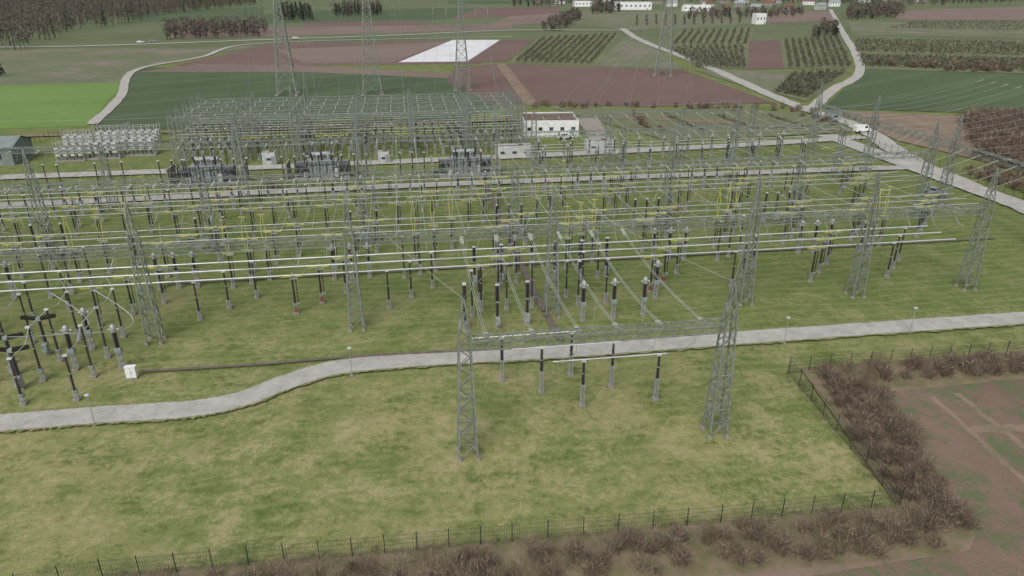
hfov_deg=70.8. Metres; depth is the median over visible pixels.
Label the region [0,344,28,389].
circuit breaker pole
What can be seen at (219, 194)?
pantograph disconnector
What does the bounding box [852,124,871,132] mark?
parked van
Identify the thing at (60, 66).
meadow
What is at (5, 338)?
circuit breaker pole
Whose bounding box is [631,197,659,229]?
circuit breaker
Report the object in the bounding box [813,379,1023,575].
field
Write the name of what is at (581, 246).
circuit breaker pole
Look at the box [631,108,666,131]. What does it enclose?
hedge
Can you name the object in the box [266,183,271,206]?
post insulator
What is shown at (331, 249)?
current transformer
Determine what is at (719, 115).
orchard trees
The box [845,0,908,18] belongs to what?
tree row
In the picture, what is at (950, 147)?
portal gantry
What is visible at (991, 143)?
thicket
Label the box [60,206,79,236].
pantograph disconnector
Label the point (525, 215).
pantograph disconnector
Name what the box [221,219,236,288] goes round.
pantograph disconnector
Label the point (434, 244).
post insulator
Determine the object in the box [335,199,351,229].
pantograph disconnector
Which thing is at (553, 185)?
overhead conductor
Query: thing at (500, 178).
pantograph disconnector
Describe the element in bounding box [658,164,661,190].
post insulator
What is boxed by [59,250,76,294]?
post insulator
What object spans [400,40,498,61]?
crop film
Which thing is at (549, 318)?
cable trench
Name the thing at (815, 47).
orchard trees
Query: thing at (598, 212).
pantograph disconnector
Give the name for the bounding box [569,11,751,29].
meadow
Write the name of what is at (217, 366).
cable trench
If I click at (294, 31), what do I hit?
field
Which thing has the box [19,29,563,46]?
country road
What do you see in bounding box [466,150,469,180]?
post insulator
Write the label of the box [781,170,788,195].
post insulator
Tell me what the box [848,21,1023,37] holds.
field
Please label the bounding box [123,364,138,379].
control cabinet
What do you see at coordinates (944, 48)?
orchard trees
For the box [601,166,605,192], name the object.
current transformer
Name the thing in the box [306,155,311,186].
post insulator
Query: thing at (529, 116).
roof
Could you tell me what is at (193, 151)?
current transformer
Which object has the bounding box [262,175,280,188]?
shrub
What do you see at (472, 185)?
current transformer
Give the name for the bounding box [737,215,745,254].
post insulator
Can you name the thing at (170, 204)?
post insulator
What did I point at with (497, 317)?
circuit breaker pole
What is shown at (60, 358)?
post insulator
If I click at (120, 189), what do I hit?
pantograph disconnector
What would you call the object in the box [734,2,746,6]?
walls
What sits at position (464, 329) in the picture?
post insulator
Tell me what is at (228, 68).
field
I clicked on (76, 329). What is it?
post insulator
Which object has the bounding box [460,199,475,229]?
pantograph disconnector
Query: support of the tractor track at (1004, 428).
on the field at (971, 467)
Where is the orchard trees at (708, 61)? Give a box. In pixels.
[672,43,745,67]
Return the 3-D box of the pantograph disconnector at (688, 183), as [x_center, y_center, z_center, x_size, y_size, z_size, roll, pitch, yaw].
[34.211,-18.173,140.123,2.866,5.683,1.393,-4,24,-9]
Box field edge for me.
[719,351,1023,575]
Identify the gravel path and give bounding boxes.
[0,312,1023,430]
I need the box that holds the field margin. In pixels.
[497,64,536,104]
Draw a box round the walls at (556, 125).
[523,112,578,136]
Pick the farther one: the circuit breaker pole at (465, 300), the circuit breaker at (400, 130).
the circuit breaker at (400, 130)
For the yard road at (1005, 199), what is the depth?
161.60 m
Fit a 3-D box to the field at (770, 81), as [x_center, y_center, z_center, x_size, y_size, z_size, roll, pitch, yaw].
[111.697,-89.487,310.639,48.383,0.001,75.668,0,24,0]
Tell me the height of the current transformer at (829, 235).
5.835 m
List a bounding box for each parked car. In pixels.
[557,132,572,138]
[924,186,947,196]
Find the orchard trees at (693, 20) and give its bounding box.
[635,13,740,25]
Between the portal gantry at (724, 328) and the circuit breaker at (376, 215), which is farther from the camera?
the circuit breaker at (376, 215)
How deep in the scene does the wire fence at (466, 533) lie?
58.62 m
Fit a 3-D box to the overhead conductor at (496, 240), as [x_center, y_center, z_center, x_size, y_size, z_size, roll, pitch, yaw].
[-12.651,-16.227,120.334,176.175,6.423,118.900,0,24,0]
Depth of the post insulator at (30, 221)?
131.52 m
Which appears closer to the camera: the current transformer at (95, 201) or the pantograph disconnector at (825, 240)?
the pantograph disconnector at (825, 240)
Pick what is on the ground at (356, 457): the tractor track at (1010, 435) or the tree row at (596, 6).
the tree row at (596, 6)
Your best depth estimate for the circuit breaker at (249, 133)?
188.98 m
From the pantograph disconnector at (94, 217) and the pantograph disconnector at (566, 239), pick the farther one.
the pantograph disconnector at (94, 217)
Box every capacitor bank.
[51,138,87,161]
[59,126,94,149]
[81,131,123,159]
[92,121,131,147]
[117,127,159,156]
[126,121,163,146]
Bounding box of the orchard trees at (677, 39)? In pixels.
[673,27,749,43]
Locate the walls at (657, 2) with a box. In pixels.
[650,0,662,3]
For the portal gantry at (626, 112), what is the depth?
171.14 m
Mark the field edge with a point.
(811, 571)
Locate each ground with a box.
[0,53,1023,575]
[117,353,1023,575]
[509,33,620,64]
[665,28,753,68]
[773,70,850,101]
[780,35,853,67]
[842,111,1022,170]
[855,38,1023,72]
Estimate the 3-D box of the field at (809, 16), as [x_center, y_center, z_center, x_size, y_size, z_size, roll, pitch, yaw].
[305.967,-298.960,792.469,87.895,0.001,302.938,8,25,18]
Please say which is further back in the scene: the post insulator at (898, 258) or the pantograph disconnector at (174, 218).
the pantograph disconnector at (174, 218)
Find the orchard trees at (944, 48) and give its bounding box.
[854,37,1023,54]
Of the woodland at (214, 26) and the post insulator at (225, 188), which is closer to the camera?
the post insulator at (225, 188)
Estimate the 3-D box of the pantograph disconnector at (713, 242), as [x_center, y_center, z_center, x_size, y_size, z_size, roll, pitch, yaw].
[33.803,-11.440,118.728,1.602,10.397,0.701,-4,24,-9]
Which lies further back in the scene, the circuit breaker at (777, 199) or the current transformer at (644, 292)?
the circuit breaker at (777, 199)
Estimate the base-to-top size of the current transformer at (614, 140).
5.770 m
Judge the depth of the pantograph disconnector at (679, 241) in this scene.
109.08 m
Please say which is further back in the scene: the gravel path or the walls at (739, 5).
the walls at (739, 5)
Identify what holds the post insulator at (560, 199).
on the ground at (356, 457)
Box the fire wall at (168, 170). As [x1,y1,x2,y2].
[165,161,247,186]
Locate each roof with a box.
[523,113,575,120]
[750,4,762,6]
[761,0,775,2]
[829,0,840,2]
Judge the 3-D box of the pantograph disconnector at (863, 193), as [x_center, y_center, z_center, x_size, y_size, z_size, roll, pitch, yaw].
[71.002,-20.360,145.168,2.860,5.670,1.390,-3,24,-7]
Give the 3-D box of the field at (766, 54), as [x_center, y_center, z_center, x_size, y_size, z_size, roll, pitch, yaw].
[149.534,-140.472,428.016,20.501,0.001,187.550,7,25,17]
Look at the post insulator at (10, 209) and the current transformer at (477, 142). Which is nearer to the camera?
the post insulator at (10, 209)
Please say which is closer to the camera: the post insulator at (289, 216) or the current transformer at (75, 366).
the current transformer at (75, 366)
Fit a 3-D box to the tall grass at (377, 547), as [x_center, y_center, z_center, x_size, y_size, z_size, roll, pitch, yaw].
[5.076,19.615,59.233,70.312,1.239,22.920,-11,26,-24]
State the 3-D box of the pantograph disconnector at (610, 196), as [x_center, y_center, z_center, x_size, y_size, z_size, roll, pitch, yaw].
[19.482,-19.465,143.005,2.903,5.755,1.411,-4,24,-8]
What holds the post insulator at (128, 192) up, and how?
on the ground at (356, 457)
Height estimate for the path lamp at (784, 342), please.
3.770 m
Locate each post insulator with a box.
[0,214,7,230]
[0,319,9,363]
[3,189,15,217]
[6,357,28,405]
[16,293,36,343]
[20,188,31,216]
[21,195,33,224]
[21,282,35,320]
[25,326,47,381]
[38,254,54,298]
[41,164,51,196]
[43,308,64,361]
[49,191,58,218]
[55,164,66,195]
[57,271,72,309]
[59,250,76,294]
[62,354,81,401]
[64,291,82,340]
[78,324,98,378]
[81,246,94,285]
[93,306,112,358]
[94,163,102,194]
[110,288,127,337]
[119,161,129,193]
[131,188,138,212]
[147,187,154,211]
[157,160,165,192]
[161,183,169,210]
[167,189,175,218]
[170,160,178,191]
[180,159,187,190]
[183,159,191,191]
[190,184,196,212]
[191,281,203,320]
[196,159,203,190]
[219,159,226,189]
[221,271,232,309]
[232,158,237,185]
[245,157,252,188]
[249,261,259,298]
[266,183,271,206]
[280,156,286,187]
[280,178,286,205]
[285,189,291,217]
[286,126,291,152]
[293,156,299,186]
[296,178,300,205]
[304,184,310,212]
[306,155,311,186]
[317,154,322,184]
[323,179,326,206]
[332,153,336,183]
[352,153,356,184]
[385,271,391,308]
[401,235,406,278]
[408,174,412,200]
[408,261,413,298]
[411,151,414,182]
[417,233,422,274]
[420,184,423,212]
[423,173,426,199]
[429,252,434,288]
[432,228,437,270]
[435,179,438,206]
[462,283,467,332]
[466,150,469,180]
[469,269,474,317]
[478,264,483,310]
[499,338,505,381]
[504,262,509,309]
[529,261,534,307]
[530,169,533,195]
[537,347,544,393]
[538,151,541,175]
[541,148,543,172]
[546,179,549,206]
[559,174,561,201]
[563,261,568,297]
[566,145,568,174]
[567,332,573,376]
[570,171,573,196]
[571,139,573,167]
[575,260,580,306]
[578,360,585,407]
[580,252,584,287]
[595,243,600,278]
[602,258,609,303]
[607,342,615,387]
[632,169,636,191]
[645,165,649,190]
[651,354,661,401]
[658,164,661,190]
[676,169,681,196]
[714,221,722,260]
[725,219,732,257]
[728,251,737,286]
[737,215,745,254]
[740,243,747,277]
[744,161,749,186]
[750,144,755,167]
[751,235,757,269]
[767,160,773,185]
[773,133,779,160]
[775,138,781,166]
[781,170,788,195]
[788,165,794,191]
[883,243,895,277]
[890,235,901,268]
[895,228,906,260]
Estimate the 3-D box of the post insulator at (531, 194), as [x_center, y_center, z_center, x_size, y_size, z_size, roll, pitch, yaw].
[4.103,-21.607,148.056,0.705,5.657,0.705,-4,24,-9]
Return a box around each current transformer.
[0,261,17,298]
[58,186,70,215]
[60,325,80,370]
[75,186,85,214]
[78,307,96,350]
[90,185,99,213]
[107,324,124,369]
[149,253,163,289]
[169,252,182,288]
[180,139,187,162]
[189,139,195,157]
[189,251,200,287]
[198,138,204,156]
[213,181,219,207]
[217,138,224,160]
[226,138,232,160]
[228,180,235,208]
[250,131,256,153]
[259,131,264,150]
[260,121,265,142]
[304,130,308,151]
[327,244,336,280]
[329,177,335,203]
[345,176,350,203]
[346,243,354,279]
[359,175,364,202]
[363,242,371,278]
[456,172,459,198]
[470,172,473,197]
[475,130,479,152]
[482,171,487,197]
[484,130,486,152]
[494,236,501,270]
[511,235,517,269]
[528,234,535,268]
[537,139,539,162]
[562,138,566,161]
[575,167,579,193]
[579,281,588,321]
[587,138,590,160]
[588,169,592,193]
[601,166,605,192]
[610,278,619,318]
[612,137,615,159]
[636,136,641,158]
[639,277,649,316]
[650,228,656,262]
[652,260,661,298]
[661,135,665,157]
[666,227,674,261]
[681,227,689,260]
[685,134,689,157]
[689,163,693,188]
[701,163,706,188]
[709,134,713,156]
[713,162,720,187]
[756,133,761,154]
[779,131,785,153]
[795,221,804,253]
[809,220,820,253]
[824,219,834,252]
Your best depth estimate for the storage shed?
174.36 m
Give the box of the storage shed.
[0,135,34,165]
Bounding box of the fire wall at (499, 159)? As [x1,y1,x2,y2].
[431,153,500,177]
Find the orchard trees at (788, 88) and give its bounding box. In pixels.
[775,67,846,96]
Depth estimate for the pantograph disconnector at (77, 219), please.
129.37 m
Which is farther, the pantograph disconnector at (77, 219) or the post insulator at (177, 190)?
the post insulator at (177, 190)
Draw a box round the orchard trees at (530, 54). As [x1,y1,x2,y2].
[515,32,615,63]
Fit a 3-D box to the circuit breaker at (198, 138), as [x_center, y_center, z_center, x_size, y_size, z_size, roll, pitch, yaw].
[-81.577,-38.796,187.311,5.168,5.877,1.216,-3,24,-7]
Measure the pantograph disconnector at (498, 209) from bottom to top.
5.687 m
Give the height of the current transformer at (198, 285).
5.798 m
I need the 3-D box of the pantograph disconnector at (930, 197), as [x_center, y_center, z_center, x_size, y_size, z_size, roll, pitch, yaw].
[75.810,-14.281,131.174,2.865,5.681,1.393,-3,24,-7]
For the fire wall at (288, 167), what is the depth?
161.40 m
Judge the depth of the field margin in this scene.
297.26 m
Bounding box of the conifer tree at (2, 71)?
[0,63,5,75]
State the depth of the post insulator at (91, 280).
103.54 m
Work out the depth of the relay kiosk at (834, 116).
225.56 m
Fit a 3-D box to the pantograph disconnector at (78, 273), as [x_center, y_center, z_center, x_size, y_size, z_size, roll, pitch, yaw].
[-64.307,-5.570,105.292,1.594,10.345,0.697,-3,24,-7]
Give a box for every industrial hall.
[573,1,594,6]
[614,2,651,9]
[683,5,710,10]
[751,13,766,23]
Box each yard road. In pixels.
[0,135,866,178]
[0,165,905,206]
[818,134,1023,211]
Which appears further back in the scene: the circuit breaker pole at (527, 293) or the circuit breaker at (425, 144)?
the circuit breaker at (425, 144)
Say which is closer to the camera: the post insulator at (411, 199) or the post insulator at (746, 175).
the post insulator at (411, 199)
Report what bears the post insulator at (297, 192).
on the ground at (356, 457)
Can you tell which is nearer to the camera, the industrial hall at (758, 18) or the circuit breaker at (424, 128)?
the circuit breaker at (424, 128)
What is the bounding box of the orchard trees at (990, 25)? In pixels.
[891,19,1023,29]
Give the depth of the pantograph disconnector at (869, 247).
118.85 m
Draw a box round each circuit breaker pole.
[0,332,23,375]
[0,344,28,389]
[20,313,55,355]
[462,282,467,327]
[472,246,476,285]
[494,284,500,328]
[499,244,503,283]
[524,280,529,324]
[552,241,554,280]
[577,240,583,278]
[602,237,608,276]
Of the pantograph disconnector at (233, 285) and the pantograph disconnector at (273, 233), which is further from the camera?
the pantograph disconnector at (273, 233)
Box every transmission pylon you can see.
[241,0,311,95]
[346,0,384,94]
[433,0,487,90]
[653,0,673,75]
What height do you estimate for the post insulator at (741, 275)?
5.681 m
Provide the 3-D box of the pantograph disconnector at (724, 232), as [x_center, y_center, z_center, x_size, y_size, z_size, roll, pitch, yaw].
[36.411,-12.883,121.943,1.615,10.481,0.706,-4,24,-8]
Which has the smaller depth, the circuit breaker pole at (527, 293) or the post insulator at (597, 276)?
the circuit breaker pole at (527, 293)
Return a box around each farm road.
[11,116,849,136]
[87,36,511,123]
[619,28,1023,213]
[806,9,864,107]
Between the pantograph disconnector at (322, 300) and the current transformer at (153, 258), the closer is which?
the pantograph disconnector at (322, 300)
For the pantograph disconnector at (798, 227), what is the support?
on the ground at (356, 457)
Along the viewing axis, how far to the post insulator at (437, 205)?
141.34 m
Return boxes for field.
[0,0,1023,52]
[0,82,119,128]
[95,67,496,129]
[121,6,263,23]
[143,64,451,77]
[168,24,511,37]
[176,40,500,64]
[245,8,477,23]
[278,41,447,62]
[304,21,428,26]
[448,0,593,4]
[448,64,522,106]
[450,6,559,18]
[471,39,533,61]
[482,11,590,26]
[506,64,773,106]
[591,35,683,68]
[696,70,798,91]
[747,40,783,68]
[760,11,832,22]
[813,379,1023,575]
[823,70,1023,111]
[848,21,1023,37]
[889,7,1023,19]
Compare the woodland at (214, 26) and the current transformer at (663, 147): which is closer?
the current transformer at (663, 147)
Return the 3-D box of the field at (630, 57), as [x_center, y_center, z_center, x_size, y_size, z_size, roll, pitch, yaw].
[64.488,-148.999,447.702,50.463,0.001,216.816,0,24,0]
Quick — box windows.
[527,127,574,130]
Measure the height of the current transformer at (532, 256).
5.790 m
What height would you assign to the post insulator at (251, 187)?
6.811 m
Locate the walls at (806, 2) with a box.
[802,0,814,4]
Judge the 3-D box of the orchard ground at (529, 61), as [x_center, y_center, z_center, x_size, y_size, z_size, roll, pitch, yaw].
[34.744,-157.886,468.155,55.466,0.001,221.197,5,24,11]
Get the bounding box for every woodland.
[0,0,256,49]
[158,13,268,38]
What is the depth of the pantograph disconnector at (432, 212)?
133.09 m
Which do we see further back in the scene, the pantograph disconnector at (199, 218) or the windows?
the windows
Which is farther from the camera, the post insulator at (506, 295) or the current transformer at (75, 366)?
the post insulator at (506, 295)
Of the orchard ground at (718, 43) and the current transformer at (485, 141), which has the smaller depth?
the current transformer at (485, 141)
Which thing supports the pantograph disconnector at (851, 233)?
on the ground at (356, 457)
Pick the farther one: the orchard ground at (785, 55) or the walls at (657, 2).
the walls at (657, 2)
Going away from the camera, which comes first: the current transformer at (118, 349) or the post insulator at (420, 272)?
the current transformer at (118, 349)
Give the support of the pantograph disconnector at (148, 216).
on the ground at (356, 457)
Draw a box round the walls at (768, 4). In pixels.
[761,2,775,6]
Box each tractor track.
[931,396,1023,482]
[953,393,1023,448]
[970,424,1023,432]
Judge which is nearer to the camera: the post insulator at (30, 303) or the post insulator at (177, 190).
the post insulator at (30, 303)
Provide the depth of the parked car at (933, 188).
148.31 m
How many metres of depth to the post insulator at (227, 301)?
98.15 m
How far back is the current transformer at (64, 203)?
135.78 m
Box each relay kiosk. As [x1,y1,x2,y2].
[261,150,276,164]
[378,150,389,161]
[495,143,529,156]
[584,138,613,150]
[824,110,841,119]
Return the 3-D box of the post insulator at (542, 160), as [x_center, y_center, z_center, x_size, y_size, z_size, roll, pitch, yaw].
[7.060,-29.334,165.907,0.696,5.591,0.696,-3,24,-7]
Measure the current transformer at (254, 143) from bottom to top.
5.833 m
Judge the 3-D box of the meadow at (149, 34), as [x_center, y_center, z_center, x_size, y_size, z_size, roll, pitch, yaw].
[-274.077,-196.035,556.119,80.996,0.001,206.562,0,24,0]
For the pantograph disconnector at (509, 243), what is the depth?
117.42 m
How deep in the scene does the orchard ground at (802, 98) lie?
287.69 m
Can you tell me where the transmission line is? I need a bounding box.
[225,0,753,110]
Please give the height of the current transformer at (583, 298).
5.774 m
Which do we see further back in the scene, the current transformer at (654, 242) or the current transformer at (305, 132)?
the current transformer at (305, 132)
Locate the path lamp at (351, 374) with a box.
[347,347,353,376]
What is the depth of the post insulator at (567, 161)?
163.66 m
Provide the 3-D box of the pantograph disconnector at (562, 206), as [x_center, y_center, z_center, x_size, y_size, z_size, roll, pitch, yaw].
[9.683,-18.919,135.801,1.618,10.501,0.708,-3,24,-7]
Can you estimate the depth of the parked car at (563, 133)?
199.64 m
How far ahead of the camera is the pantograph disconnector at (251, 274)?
105.05 m
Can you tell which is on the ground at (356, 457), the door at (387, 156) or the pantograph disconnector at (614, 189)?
the pantograph disconnector at (614, 189)
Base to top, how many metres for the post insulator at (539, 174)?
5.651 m
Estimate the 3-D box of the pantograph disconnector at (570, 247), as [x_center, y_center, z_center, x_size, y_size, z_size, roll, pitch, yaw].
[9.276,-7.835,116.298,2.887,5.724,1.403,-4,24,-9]
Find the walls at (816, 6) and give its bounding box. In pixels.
[814,3,826,9]
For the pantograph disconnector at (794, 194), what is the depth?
136.34 m
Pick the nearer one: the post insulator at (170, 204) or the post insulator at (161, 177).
the post insulator at (170, 204)
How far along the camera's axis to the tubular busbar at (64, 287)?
111.20 m
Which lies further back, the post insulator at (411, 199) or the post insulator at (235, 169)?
the post insulator at (235, 169)
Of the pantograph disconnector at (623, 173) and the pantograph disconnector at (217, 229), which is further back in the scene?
the pantograph disconnector at (623, 173)
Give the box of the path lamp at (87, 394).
[84,393,96,426]
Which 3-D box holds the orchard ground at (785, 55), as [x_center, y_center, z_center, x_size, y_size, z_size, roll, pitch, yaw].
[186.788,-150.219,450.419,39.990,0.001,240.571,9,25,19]
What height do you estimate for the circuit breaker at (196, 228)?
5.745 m
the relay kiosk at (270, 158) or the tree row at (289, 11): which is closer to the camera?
the relay kiosk at (270, 158)
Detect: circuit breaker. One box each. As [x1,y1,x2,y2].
[28,223,71,258]
[187,127,209,149]
[193,216,229,250]
[194,122,216,143]
[219,122,239,143]
[240,126,261,148]
[294,120,313,140]
[349,210,380,243]
[366,128,385,149]
[391,122,408,142]
[415,121,432,142]
[416,126,435,148]
[441,125,459,147]
[442,131,461,153]
[464,120,481,140]
[493,129,511,150]
[495,203,522,234]
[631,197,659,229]
[761,191,790,222]
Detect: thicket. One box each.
[873,57,1023,71]
[953,102,1023,175]
[963,161,1023,191]
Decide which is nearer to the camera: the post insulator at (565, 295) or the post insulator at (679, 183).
the post insulator at (565, 295)
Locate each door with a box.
[271,156,276,163]
[385,154,389,161]
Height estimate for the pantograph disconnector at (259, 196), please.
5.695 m
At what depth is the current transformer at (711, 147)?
180.53 m
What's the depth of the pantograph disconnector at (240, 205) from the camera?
135.81 m
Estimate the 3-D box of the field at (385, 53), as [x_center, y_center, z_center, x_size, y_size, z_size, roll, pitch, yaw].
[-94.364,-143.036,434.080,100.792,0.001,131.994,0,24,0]
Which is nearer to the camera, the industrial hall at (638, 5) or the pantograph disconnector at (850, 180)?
the pantograph disconnector at (850, 180)
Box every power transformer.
[176,156,237,187]
[294,151,351,181]
[438,148,492,177]
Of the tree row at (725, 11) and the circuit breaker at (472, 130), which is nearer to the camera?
the circuit breaker at (472, 130)
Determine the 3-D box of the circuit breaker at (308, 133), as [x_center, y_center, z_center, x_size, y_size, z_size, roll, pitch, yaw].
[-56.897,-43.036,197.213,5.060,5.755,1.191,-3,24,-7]
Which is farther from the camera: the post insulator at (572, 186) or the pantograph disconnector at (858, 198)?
the post insulator at (572, 186)
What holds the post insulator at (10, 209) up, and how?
on the ground at (356, 457)
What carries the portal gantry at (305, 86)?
on the ground at (356, 457)
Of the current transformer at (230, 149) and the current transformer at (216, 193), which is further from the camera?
the current transformer at (230, 149)
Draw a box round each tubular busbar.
[0,159,978,362]
[176,111,806,151]
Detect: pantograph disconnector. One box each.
[1,241,25,278]
[3,217,24,250]
[31,210,53,243]
[33,235,56,269]
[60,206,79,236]
[60,216,83,282]
[62,196,81,227]
[78,285,104,326]
[87,188,102,246]
[89,192,105,221]
[91,208,112,273]
[111,181,129,239]
[111,185,125,207]
[112,274,136,314]
[121,202,140,265]
[139,176,154,233]
[145,264,168,303]
[150,241,171,277]
[165,210,181,243]
[178,233,198,267]
[188,205,205,236]
[204,226,223,260]
[209,190,224,221]
[211,198,228,229]
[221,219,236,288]
[229,185,245,215]
[237,236,257,272]
[240,207,258,239]
[241,137,252,160]
[241,216,254,284]
[250,136,262,159]
[250,183,263,209]
[258,214,272,280]
[262,201,279,229]
[262,229,281,264]
[280,273,302,314]
[284,195,299,222]
[286,222,304,256]
[307,263,328,303]
[314,135,325,157]
[316,203,332,233]
[320,124,330,145]
[322,232,341,268]
[328,124,336,145]
[330,119,340,139]
[332,255,352,293]
[335,134,343,156]
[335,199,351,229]
[345,227,362,260]
[347,186,361,215]
[354,192,370,221]
[360,128,370,149]
[365,118,372,137]
[365,181,378,209]
[365,218,382,252]
[381,177,391,204]
[389,202,405,232]
[394,132,405,154]
[407,195,422,226]
[409,202,418,264]
[411,132,422,154]
[423,190,438,220]
[428,195,437,256]
[447,188,455,248]
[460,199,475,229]
[469,263,488,303]
[475,192,491,223]
[480,180,492,209]
[484,225,502,260]
[488,254,508,292]
[491,187,505,215]
[495,176,506,203]
[500,218,518,252]
[507,247,526,283]
[516,212,533,245]
[534,171,540,225]
[546,168,552,219]
[559,160,567,214]
[560,222,579,256]
[562,206,570,269]
[576,202,583,265]
[576,215,592,248]
[589,199,597,262]
[589,208,606,241]
[597,192,611,222]
[604,175,618,203]
[608,187,623,216]
[615,172,627,198]
[620,183,634,211]
[626,167,637,193]
[638,218,653,252]
[643,253,663,292]
[648,211,665,244]
[656,245,676,282]
[659,206,676,237]
[662,189,675,219]
[669,237,688,273]
[672,184,686,213]
[682,180,696,208]
[711,188,721,248]
[721,182,731,241]
[722,171,737,198]
[725,187,740,216]
[732,166,744,193]
[732,179,740,234]
[734,183,749,211]
[741,163,751,189]
[742,176,756,205]
[778,212,796,244]
[787,184,802,211]
[787,205,804,237]
[796,199,809,230]
[802,174,815,202]
[805,245,826,282]
[815,237,834,273]
[822,229,842,264]
[837,166,851,193]
[842,162,856,188]
[847,159,860,184]
[847,207,865,240]
[848,182,863,210]
[854,178,869,205]
[854,202,871,234]
[857,192,871,252]
[859,173,874,200]
[860,198,874,227]
[866,189,881,249]
[875,186,892,246]
[913,205,932,237]
[919,199,936,230]
[923,193,940,224]
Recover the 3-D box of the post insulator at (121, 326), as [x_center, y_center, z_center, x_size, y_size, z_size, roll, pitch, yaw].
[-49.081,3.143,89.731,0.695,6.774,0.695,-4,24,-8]
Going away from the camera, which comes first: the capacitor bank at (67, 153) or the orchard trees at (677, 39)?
the capacitor bank at (67, 153)
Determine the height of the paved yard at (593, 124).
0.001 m
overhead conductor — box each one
[0,110,972,359]
[2,79,1023,296]
[179,94,517,119]
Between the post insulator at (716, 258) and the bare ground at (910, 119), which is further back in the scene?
the bare ground at (910, 119)
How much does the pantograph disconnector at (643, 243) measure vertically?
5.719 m
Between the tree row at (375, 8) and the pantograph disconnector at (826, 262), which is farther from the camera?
the tree row at (375, 8)
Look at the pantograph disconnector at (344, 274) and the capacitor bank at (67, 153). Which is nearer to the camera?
the pantograph disconnector at (344, 274)
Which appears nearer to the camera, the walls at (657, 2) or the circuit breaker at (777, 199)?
the circuit breaker at (777, 199)
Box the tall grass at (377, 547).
[103,371,911,575]
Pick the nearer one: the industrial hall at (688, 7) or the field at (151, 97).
the field at (151, 97)
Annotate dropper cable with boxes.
[0,136,877,280]
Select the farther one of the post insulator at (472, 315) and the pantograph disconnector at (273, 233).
the pantograph disconnector at (273, 233)
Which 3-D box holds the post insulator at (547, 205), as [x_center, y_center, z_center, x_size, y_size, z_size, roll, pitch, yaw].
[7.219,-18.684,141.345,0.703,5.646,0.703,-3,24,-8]
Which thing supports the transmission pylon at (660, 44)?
on the ground at (356, 457)
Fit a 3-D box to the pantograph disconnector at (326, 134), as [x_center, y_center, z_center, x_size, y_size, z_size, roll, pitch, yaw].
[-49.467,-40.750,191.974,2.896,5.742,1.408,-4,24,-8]
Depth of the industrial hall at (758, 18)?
666.89 m
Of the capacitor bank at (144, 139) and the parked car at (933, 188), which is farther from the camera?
the capacitor bank at (144, 139)
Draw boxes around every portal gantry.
[0,100,847,209]
[0,121,939,262]
[0,168,998,345]
[166,83,526,165]
[174,97,522,159]
[182,93,518,153]
[189,89,514,145]
[196,69,510,139]
[456,280,737,462]
[529,106,757,167]
[805,81,1023,244]
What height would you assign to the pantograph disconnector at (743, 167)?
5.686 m
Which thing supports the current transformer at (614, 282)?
on the ground at (356, 457)
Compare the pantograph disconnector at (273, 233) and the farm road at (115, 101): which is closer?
the pantograph disconnector at (273, 233)
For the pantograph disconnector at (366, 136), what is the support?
on the ground at (356, 457)
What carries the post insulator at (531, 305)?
on the ground at (356, 457)
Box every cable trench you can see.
[140,347,507,371]
[166,237,994,283]
[487,187,562,339]
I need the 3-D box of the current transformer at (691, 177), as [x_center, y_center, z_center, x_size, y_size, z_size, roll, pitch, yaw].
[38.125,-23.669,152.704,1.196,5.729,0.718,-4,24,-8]
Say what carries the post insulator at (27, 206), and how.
on the ground at (356, 457)
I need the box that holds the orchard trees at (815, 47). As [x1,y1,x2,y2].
[784,34,851,67]
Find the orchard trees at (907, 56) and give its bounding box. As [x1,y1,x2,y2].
[857,52,1023,69]
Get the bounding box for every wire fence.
[12,341,1023,575]
[34,119,520,143]
[845,131,1023,198]
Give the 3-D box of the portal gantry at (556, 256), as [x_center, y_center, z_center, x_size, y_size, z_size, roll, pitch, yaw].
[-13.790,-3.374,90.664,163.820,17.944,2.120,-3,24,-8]
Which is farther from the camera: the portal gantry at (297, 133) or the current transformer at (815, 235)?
the portal gantry at (297, 133)
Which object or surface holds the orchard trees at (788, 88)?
on the orchard ground at (802, 98)
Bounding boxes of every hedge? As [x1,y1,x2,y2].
[98,496,974,575]
[531,99,677,108]
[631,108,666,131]
[684,100,838,124]
[813,361,986,530]
[815,346,1023,382]
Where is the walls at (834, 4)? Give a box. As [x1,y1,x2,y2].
[828,1,839,6]
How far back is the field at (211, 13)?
832.62 m
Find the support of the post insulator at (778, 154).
on the ground at (356, 457)
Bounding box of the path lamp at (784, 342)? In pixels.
[782,317,789,344]
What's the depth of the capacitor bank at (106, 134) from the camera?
190.16 m
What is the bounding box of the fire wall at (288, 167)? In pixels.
[285,157,358,178]
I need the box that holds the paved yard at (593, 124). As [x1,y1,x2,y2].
[579,118,609,138]
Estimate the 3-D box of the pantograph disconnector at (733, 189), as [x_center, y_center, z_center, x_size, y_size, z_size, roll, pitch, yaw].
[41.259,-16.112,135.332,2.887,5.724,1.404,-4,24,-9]
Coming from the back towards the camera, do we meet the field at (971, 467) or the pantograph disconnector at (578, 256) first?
the pantograph disconnector at (578, 256)
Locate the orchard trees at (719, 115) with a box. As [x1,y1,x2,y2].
[664,111,808,131]
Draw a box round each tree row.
[278,0,314,19]
[329,0,382,15]
[512,0,882,7]
[541,7,581,30]
[590,0,620,13]
[687,5,803,19]
[811,17,839,37]
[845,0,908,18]
[905,0,1015,4]
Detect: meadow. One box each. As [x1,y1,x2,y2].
[0,44,260,84]
[53,26,171,45]
[553,108,841,140]
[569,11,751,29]
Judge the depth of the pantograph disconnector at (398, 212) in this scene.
126.48 m
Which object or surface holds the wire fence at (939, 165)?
on the ground at (356, 457)
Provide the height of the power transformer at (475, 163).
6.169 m
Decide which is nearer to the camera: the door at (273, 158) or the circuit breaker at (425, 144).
the door at (273, 158)

